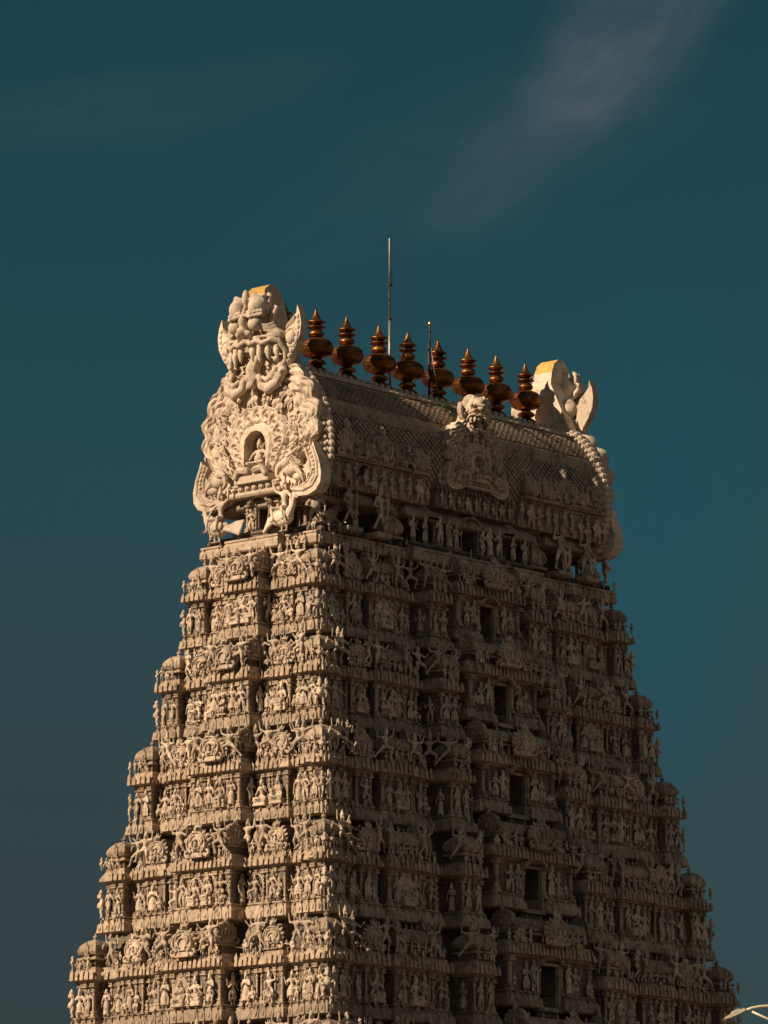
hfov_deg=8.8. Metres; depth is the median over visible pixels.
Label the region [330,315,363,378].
pot finial
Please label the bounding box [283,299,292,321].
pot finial
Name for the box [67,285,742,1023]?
temple tower
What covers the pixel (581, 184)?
sky
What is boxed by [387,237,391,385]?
mast
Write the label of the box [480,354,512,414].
pot finial
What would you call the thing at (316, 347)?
pot finial
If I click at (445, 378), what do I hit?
pot finial
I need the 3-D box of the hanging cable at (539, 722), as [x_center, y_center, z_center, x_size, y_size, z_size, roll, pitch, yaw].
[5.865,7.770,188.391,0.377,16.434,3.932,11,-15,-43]
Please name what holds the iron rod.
on the temple tower
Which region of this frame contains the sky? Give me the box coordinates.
[0,0,767,1023]
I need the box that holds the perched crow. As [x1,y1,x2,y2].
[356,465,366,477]
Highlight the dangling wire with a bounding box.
[431,348,439,397]
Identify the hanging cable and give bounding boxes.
[505,515,581,930]
[553,752,604,1023]
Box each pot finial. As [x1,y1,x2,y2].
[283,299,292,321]
[300,308,333,372]
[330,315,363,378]
[362,324,395,387]
[391,331,424,393]
[421,340,454,400]
[451,347,484,401]
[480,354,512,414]
[509,363,541,421]
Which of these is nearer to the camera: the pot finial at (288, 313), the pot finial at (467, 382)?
the pot finial at (288, 313)
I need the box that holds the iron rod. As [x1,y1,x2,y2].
[427,321,431,395]
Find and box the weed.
[439,401,457,419]
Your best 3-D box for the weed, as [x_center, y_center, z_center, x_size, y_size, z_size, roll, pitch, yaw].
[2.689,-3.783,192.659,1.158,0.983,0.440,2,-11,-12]
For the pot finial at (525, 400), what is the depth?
199.38 m
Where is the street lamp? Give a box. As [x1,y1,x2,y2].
[724,1005,767,1019]
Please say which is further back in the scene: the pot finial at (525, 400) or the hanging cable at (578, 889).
the pot finial at (525, 400)
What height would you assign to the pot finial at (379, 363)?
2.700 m
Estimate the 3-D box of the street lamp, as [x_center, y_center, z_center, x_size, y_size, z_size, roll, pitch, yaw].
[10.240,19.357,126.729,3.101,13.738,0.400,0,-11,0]
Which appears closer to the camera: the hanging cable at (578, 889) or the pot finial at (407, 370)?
the hanging cable at (578, 889)

